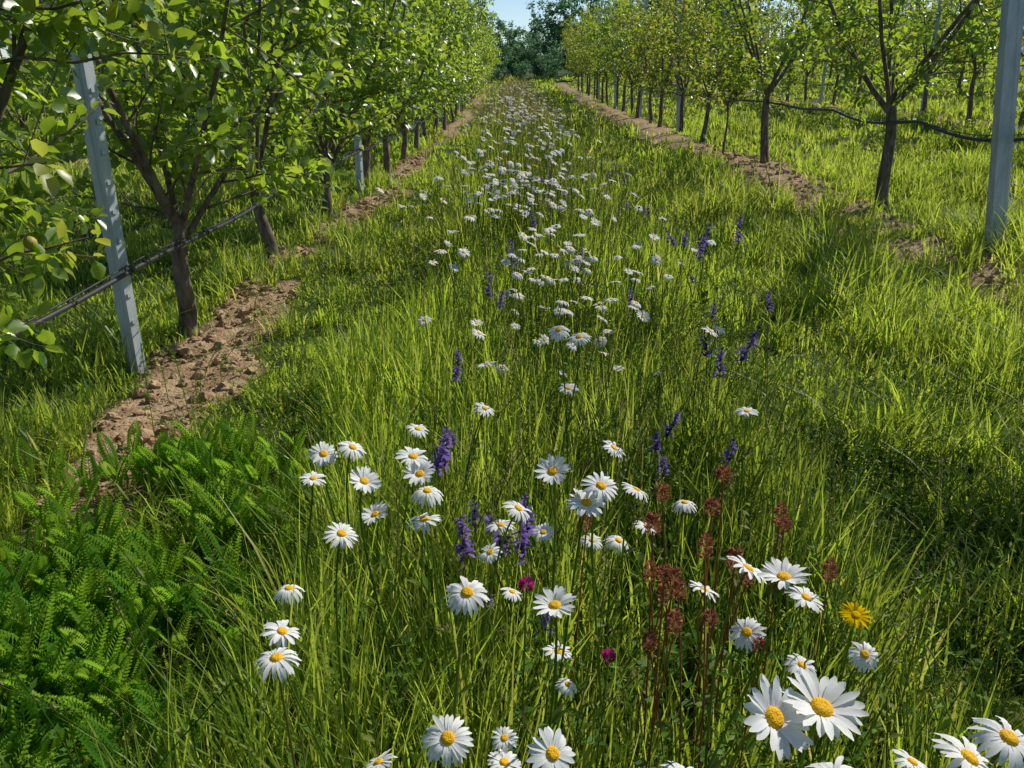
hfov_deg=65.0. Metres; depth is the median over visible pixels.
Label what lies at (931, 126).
irrigation hose
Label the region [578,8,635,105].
fruit tree
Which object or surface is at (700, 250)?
meadow sage
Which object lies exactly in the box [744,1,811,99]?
fruit tree
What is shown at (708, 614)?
crimson clover
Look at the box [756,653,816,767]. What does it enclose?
oxeye daisy
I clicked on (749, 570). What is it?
oxeye daisy
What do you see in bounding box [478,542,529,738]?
oxeye daisy
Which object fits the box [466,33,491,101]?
fruit tree
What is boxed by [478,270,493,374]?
meadow sage
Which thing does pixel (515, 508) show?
oxeye daisy
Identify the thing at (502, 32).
fruit tree
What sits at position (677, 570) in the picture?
crimson clover
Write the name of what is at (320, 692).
grass
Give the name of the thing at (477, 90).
fruit tree
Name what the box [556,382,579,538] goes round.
oxeye daisy
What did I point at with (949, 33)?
fruit tree
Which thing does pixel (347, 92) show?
fruit tree
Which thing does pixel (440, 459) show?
meadow sage
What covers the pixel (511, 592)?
oxeye daisy
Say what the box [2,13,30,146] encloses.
metal post
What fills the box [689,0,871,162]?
fruit tree
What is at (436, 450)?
meadow sage
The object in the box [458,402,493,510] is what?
oxeye daisy
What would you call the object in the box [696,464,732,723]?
crimson clover
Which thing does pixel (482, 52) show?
fruit tree
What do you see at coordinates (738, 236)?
meadow sage
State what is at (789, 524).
crimson clover
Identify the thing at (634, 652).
meadow weeds
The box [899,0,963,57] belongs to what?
fruit tree
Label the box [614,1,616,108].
metal post
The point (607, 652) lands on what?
magenta clover
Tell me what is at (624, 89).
fruit tree
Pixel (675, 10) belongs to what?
background tree
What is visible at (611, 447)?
oxeye daisy
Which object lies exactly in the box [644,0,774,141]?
fruit tree
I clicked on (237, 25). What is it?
fruit tree
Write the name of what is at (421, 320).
oxeye daisy
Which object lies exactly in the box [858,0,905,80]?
fruit tree
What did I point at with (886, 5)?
fruit tree
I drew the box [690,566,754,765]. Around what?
crimson clover
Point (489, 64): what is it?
fruit tree
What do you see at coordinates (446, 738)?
oxeye daisy
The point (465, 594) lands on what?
oxeye daisy
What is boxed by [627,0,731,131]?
fruit tree
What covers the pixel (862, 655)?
oxeye daisy
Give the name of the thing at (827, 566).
crimson clover
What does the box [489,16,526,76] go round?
background tree
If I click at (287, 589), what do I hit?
oxeye daisy
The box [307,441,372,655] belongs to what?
oxeye daisy
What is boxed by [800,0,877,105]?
fruit tree
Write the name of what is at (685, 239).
meadow sage
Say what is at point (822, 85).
metal post
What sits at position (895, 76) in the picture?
irrigation hose
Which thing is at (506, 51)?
background tree
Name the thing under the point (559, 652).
oxeye daisy
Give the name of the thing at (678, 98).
metal post
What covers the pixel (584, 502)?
oxeye daisy
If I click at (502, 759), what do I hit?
oxeye daisy
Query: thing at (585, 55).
fruit tree
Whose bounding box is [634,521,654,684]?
oxeye daisy
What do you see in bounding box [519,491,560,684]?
meadow sage
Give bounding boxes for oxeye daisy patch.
[377,161,715,369]
[421,96,635,280]
[464,245,724,448]
[483,81,580,131]
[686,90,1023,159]
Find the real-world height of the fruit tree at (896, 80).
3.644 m
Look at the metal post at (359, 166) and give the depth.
8.90 m
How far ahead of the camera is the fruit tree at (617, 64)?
21.75 m
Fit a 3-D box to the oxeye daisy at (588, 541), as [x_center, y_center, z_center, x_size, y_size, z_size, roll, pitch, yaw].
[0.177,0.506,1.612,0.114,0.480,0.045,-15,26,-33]
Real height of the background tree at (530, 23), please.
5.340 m
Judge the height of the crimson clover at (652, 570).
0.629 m
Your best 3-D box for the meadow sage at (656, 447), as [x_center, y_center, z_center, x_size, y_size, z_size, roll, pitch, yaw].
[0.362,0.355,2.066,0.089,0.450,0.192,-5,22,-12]
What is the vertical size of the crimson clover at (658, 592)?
0.590 m
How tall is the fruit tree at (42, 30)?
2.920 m
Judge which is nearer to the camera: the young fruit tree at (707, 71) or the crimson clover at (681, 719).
the crimson clover at (681, 719)
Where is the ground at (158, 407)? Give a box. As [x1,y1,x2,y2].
[0,29,1023,767]
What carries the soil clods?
on the ground at (158, 407)
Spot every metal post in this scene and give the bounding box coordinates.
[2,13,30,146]
[63,0,146,375]
[347,9,363,193]
[598,3,602,99]
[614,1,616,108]
[639,0,647,115]
[676,0,681,132]
[759,0,770,97]
[819,5,834,103]
[920,0,941,110]
[983,0,1023,255]
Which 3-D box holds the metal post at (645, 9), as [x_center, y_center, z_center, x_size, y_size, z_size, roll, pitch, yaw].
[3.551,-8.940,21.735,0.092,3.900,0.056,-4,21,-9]
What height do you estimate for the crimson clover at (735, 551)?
0.688 m
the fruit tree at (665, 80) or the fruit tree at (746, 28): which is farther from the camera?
the fruit tree at (746, 28)
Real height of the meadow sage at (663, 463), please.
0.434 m
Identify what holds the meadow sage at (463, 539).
on the ground at (158, 407)
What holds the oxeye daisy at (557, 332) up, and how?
on the ground at (158, 407)
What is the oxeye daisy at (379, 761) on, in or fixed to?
on the ground at (158, 407)
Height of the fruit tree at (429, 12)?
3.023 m
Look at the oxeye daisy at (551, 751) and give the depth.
0.80 m
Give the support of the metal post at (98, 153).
on the ground at (158, 407)
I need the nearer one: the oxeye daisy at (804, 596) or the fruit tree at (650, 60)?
the oxeye daisy at (804, 596)
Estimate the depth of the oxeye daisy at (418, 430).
1.80 m
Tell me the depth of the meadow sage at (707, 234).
3.70 m
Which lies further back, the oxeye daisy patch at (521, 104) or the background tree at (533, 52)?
the background tree at (533, 52)
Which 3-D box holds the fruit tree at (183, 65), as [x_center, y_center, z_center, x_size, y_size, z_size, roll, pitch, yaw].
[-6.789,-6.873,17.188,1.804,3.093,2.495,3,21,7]
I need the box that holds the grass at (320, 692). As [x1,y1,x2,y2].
[0,50,1023,767]
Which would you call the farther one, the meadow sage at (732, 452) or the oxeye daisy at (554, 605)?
the meadow sage at (732, 452)
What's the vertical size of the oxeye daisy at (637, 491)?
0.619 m
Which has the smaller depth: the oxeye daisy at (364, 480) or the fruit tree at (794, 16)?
the oxeye daisy at (364, 480)
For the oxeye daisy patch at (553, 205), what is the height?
0.763 m
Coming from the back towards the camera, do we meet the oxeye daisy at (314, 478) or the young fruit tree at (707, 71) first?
the young fruit tree at (707, 71)
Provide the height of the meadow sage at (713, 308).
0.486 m
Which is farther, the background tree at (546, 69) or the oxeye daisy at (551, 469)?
the background tree at (546, 69)
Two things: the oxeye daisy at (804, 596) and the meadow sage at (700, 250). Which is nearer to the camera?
the oxeye daisy at (804, 596)
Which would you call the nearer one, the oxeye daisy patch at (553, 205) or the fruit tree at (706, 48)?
the oxeye daisy patch at (553, 205)
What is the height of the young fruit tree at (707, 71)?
1.852 m
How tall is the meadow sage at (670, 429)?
0.504 m
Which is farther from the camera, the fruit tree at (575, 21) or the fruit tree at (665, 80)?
the fruit tree at (575, 21)
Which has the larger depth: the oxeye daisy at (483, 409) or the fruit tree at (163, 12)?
the fruit tree at (163, 12)
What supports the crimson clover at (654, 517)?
on the ground at (158, 407)
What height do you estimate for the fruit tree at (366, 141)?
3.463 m
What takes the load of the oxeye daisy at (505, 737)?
on the ground at (158, 407)
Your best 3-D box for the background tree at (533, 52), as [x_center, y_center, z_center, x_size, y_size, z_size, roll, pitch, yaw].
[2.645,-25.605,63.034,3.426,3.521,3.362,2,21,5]
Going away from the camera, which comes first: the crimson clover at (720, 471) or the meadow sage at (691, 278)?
the crimson clover at (720, 471)
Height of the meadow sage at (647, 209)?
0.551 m
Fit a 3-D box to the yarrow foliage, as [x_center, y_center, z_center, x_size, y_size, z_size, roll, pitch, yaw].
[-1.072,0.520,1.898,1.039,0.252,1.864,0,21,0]
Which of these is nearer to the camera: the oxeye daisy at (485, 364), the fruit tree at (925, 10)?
the oxeye daisy at (485, 364)
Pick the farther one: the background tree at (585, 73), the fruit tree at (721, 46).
the background tree at (585, 73)
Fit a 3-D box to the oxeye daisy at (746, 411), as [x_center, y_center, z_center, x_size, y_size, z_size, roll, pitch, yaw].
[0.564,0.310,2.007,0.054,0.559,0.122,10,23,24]
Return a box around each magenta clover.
[507,576,534,756]
[581,648,615,767]
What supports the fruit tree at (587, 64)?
on the ground at (158, 407)
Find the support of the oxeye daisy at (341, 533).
on the ground at (158, 407)
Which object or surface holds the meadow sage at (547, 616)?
on the ground at (158, 407)
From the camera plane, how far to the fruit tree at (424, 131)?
15.56 m
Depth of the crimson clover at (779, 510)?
1.32 m
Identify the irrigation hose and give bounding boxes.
[2,84,479,343]
[577,74,1023,141]
[751,73,1021,79]
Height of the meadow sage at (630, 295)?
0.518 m
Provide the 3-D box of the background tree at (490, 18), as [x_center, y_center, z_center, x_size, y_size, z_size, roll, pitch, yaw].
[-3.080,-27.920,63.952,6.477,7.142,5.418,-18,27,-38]
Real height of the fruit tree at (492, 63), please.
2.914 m
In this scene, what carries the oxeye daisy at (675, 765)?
on the ground at (158, 407)
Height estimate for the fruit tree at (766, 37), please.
3.122 m
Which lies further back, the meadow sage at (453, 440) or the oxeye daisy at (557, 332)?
the meadow sage at (453, 440)
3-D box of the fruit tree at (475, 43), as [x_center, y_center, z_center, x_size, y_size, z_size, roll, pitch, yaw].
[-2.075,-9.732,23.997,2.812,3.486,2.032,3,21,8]
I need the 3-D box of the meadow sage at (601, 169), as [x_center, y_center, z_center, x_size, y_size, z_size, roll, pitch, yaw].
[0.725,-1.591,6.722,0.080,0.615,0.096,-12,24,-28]
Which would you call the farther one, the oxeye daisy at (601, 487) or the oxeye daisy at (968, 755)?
the oxeye daisy at (601, 487)
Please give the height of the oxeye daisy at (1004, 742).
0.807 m
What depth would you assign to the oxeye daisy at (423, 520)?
1.30 m
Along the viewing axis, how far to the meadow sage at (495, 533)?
1.54 m
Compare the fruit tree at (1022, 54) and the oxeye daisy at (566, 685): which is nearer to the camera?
the oxeye daisy at (566, 685)
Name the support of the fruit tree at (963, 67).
on the ground at (158, 407)
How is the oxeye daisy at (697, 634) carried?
on the ground at (158, 407)
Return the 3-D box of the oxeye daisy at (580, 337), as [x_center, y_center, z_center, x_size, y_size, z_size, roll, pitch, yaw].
[0.120,0.250,1.855,0.113,0.775,0.058,12,24,28]
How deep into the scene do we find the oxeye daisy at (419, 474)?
1.28 m
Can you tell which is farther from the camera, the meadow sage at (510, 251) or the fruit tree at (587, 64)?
the fruit tree at (587, 64)
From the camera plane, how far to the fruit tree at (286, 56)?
23.06 m
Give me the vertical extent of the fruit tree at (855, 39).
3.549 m
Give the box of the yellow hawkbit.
[824,601,872,760]
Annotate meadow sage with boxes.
[413,435,449,634]
[428,444,463,582]
[437,426,453,561]
[442,425,498,502]
[450,347,462,490]
[453,512,475,713]
[459,495,494,656]
[473,578,548,722]
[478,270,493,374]
[481,286,504,361]
[484,507,554,706]
[499,520,550,699]
[507,239,513,326]
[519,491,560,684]
[524,612,560,733]
[529,206,551,272]
[569,249,583,326]
[596,157,603,201]
[623,286,639,379]
[627,404,682,550]
[644,201,650,247]
[646,429,676,595]
[656,451,673,565]
[665,229,710,319]
[666,227,689,307]
[680,231,706,342]
[686,215,713,336]
[687,271,716,347]
[691,230,716,343]
[693,322,761,473]
[697,329,718,461]
[697,345,727,502]
[701,298,716,380]
[702,436,736,567]
[724,214,745,363]
[756,291,776,398]
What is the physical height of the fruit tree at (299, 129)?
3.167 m
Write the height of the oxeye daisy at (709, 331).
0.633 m
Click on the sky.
(507, 10)
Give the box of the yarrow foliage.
[0,408,326,767]
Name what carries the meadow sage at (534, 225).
on the ground at (158, 407)
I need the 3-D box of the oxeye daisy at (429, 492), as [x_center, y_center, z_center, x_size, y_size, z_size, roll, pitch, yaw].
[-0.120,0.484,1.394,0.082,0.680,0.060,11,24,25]
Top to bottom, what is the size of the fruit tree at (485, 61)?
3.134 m
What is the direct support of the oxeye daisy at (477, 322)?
on the ground at (158, 407)
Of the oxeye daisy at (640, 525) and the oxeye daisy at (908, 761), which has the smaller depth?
the oxeye daisy at (908, 761)
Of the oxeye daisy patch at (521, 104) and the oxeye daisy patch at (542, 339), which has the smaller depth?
the oxeye daisy patch at (542, 339)
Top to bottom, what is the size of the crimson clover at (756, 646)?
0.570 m
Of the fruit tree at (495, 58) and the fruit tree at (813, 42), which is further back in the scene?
the fruit tree at (495, 58)
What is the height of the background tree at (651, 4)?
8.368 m
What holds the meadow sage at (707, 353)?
on the ground at (158, 407)
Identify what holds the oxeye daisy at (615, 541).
on the ground at (158, 407)
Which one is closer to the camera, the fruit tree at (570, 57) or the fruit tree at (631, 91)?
the fruit tree at (631, 91)
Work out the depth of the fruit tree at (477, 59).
26.07 m
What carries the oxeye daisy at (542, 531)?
on the ground at (158, 407)
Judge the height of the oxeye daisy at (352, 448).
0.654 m
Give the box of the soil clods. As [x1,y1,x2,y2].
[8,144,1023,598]
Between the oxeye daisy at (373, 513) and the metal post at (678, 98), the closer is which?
the oxeye daisy at (373, 513)
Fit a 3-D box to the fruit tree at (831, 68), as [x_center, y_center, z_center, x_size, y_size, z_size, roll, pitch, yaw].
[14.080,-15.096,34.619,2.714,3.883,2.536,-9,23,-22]
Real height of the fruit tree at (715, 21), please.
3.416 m
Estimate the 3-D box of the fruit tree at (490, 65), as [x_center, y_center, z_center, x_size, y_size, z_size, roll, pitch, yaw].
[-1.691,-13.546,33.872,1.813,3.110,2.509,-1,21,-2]
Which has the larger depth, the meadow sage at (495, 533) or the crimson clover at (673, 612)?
the meadow sage at (495, 533)
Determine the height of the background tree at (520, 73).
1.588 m
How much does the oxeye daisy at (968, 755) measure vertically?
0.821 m
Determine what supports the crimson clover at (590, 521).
on the ground at (158, 407)
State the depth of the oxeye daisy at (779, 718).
0.61 m
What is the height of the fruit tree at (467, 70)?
2.706 m
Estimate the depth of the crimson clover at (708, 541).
1.21 m
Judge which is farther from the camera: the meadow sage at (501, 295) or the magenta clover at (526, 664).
the meadow sage at (501, 295)
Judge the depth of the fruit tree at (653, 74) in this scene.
18.14 m
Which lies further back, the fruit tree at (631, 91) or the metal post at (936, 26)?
the fruit tree at (631, 91)
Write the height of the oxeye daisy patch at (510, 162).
0.871 m
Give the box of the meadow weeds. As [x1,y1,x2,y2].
[0,110,1023,767]
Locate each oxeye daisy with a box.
[253,647,301,767]
[260,619,330,767]
[268,584,305,754]
[296,471,325,646]
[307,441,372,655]
[322,522,357,767]
[338,441,369,665]
[350,466,414,744]
[362,500,397,708]
[363,748,396,767]
[381,446,427,740]
[403,423,428,568]
[403,459,435,750]
[406,512,441,767]
[411,486,470,767]
[417,316,444,404]
[420,714,473,767]
[444,576,489,767]
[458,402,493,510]
[462,361,495,484]
[467,319,482,407]
[467,587,521,752]
[471,500,530,738]
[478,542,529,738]
[486,519,533,751]
[487,749,520,767]
[491,726,518,751]
[526,726,575,767]
[532,522,560,700]
[533,585,576,727]
[534,454,570,726]
[539,678,576,730]
[540,488,605,726]
[542,641,572,731]
[546,332,591,556]
[548,325,575,566]
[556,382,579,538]
[571,440,625,649]
[580,533,616,717]
[581,471,617,767]
[589,535,628,712]
[607,482,648,722]
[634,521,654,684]
[635,500,696,665]
[660,761,692,767]
[688,326,717,488]
[689,580,720,756]
[692,617,765,766]
[704,555,766,767]
[707,557,811,767]
[728,674,812,767]
[735,407,758,540]
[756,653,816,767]
[763,585,823,766]
[781,668,868,767]
[806,756,851,767]
[809,641,878,767]
[892,749,925,767]
[931,733,990,767]
[968,716,1023,767]
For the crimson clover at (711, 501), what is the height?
0.686 m
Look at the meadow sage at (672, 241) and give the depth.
3.79 m
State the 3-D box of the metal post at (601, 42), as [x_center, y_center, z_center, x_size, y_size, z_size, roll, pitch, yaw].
[3.551,-13.217,32.411,0.092,3.900,0.056,-4,21,-9]
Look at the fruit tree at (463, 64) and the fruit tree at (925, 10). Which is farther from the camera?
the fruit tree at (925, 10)
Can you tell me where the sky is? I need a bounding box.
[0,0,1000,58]
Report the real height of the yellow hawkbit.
0.628 m
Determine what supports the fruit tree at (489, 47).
on the ground at (158, 407)
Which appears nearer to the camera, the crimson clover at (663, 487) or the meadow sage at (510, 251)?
the crimson clover at (663, 487)
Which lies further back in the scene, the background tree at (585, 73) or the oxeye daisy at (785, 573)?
the background tree at (585, 73)
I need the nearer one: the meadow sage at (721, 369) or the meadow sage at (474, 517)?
the meadow sage at (474, 517)
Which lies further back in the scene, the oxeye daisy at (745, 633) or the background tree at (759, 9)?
the background tree at (759, 9)
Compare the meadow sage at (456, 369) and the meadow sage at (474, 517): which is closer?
the meadow sage at (474, 517)
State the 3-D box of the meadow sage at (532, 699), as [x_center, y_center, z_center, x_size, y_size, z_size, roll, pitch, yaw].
[0.007,0.573,1.562,0.175,0.410,0.081,3,21,8]
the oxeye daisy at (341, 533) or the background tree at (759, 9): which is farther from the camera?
the background tree at (759, 9)
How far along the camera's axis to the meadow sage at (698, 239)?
3.68 m
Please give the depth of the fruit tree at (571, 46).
35.32 m
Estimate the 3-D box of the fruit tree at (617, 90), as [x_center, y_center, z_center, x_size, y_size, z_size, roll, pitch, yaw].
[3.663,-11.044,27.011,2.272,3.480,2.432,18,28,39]
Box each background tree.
[437,0,498,45]
[487,53,509,81]
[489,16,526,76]
[497,37,530,75]
[503,22,548,73]
[512,60,530,80]
[523,34,565,79]
[525,0,590,71]
[536,50,564,80]
[541,0,635,62]
[562,38,586,77]
[598,0,670,52]
[635,0,705,59]
[693,0,772,50]
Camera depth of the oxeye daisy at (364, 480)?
1.20 m
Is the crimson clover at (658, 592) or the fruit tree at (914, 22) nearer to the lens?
the crimson clover at (658, 592)
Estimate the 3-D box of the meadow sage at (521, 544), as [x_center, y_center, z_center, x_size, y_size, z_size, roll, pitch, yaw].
[0.038,0.484,1.617,0.124,0.536,0.114,19,28,39]
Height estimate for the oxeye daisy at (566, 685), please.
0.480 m
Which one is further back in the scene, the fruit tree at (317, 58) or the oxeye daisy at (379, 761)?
the fruit tree at (317, 58)
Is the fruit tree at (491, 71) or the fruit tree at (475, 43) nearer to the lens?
the fruit tree at (475, 43)
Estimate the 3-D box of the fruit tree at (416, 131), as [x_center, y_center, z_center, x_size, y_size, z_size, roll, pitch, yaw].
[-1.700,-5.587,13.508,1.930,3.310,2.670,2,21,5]
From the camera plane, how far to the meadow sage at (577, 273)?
3.57 m
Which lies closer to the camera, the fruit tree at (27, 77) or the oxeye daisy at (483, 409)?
the oxeye daisy at (483, 409)
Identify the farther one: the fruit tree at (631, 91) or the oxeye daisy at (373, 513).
the fruit tree at (631, 91)
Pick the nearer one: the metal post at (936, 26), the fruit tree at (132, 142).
the fruit tree at (132, 142)
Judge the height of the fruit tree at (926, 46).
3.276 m
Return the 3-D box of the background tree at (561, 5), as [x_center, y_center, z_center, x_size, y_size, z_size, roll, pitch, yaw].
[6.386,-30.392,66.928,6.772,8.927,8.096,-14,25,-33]
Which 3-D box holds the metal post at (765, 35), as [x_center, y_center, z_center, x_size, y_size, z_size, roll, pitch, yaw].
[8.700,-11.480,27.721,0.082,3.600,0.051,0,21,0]
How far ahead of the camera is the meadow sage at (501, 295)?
3.05 m
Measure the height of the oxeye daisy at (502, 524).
0.549 m
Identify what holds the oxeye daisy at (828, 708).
on the ground at (158, 407)
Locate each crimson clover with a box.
[566,512,591,749]
[628,583,669,753]
[632,563,672,767]
[635,511,665,754]
[638,565,681,767]
[642,559,667,767]
[642,630,670,767]
[646,607,683,767]
[655,481,677,741]
[670,577,696,764]
[681,495,721,754]
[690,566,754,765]
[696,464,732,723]
[697,531,713,767]
[697,609,718,767]
[705,546,744,765]
[736,501,788,767]
[739,636,767,767]
[747,517,792,745]
[796,557,837,766]
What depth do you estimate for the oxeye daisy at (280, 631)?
1.05 m
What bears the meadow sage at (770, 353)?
on the ground at (158, 407)
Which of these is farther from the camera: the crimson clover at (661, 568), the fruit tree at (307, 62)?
the fruit tree at (307, 62)
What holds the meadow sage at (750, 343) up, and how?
on the ground at (158, 407)
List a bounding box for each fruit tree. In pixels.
[0,0,154,115]
[0,0,244,369]
[0,0,407,336]
[0,22,71,156]
[60,0,361,258]
[102,0,182,141]
[141,1,228,118]
[181,4,255,98]
[209,0,440,216]
[233,20,274,112]
[237,18,313,119]
[281,0,456,190]
[285,24,316,95]
[299,0,496,172]
[301,44,323,108]
[329,0,460,159]
[368,0,473,139]
[371,0,471,148]
[405,0,483,131]
[408,0,489,117]
[416,21,494,122]
[418,0,493,129]
[446,9,493,121]
[461,16,504,110]
[462,23,487,94]
[463,24,492,99]
[464,16,492,106]
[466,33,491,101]
[469,25,501,99]
[470,27,503,93]
[473,34,494,98]
[475,43,497,93]
[479,39,502,88]
[480,33,499,89]
[557,18,609,91]
[559,15,609,95]
[562,25,586,90]
[563,8,599,93]
[568,9,633,99]
[574,19,612,97]
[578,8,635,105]
[580,0,676,117]
[580,7,633,102]
[583,1,644,108]
[588,0,657,110]
[599,0,671,112]
[604,0,703,126]
[615,0,701,122]
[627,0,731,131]
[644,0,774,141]
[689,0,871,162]
[689,27,785,154]
[700,13,736,64]
[701,5,723,87]
[704,9,763,93]
[726,0,780,93]
[738,3,794,95]
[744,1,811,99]
[760,0,837,101]
[760,0,1023,209]
[775,0,857,102]
[790,3,844,76]
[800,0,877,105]
[816,1,859,79]
[822,0,903,107]
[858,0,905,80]
[864,0,958,94]
[878,0,952,83]
[893,0,1000,112]
[894,0,957,63]
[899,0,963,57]
[927,0,993,88]
[928,1,962,70]
[932,0,1023,121]
[961,0,1023,127]
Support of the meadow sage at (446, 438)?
on the ground at (158, 407)
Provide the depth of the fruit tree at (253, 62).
21.05 m
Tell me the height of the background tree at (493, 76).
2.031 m
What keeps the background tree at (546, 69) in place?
on the ground at (158, 407)
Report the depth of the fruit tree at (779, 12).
24.90 m
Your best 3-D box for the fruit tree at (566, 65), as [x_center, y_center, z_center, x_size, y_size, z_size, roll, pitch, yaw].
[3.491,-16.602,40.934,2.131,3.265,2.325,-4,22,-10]
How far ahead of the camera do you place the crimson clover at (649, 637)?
1.14 m
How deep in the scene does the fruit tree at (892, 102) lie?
7.03 m
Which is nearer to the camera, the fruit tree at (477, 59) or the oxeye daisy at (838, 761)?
the oxeye daisy at (838, 761)
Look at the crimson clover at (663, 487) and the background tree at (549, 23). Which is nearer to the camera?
the crimson clover at (663, 487)
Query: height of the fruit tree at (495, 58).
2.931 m
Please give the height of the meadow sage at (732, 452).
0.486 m
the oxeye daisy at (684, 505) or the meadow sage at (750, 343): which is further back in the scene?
the meadow sage at (750, 343)
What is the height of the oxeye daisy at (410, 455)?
0.725 m
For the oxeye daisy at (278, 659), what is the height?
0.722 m
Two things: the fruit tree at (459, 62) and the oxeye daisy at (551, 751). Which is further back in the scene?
the fruit tree at (459, 62)
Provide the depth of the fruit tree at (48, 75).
12.94 m
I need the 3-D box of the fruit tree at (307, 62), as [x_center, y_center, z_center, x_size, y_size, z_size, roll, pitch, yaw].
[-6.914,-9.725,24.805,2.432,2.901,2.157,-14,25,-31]
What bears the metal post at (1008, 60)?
on the ground at (158, 407)
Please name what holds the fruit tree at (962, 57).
on the ground at (158, 407)
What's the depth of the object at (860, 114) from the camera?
13.05 m
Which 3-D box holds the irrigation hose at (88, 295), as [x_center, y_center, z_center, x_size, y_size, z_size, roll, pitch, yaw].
[-1.620,-7.410,20.938,0.068,0.427,47.401,0,21,0]
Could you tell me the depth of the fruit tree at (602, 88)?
30.49 m
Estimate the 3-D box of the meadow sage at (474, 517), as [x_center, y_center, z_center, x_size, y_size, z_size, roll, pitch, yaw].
[-0.085,0.459,1.781,0.106,0.459,0.098,4,22,10]
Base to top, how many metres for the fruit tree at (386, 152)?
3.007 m
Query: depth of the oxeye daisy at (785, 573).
0.90 m

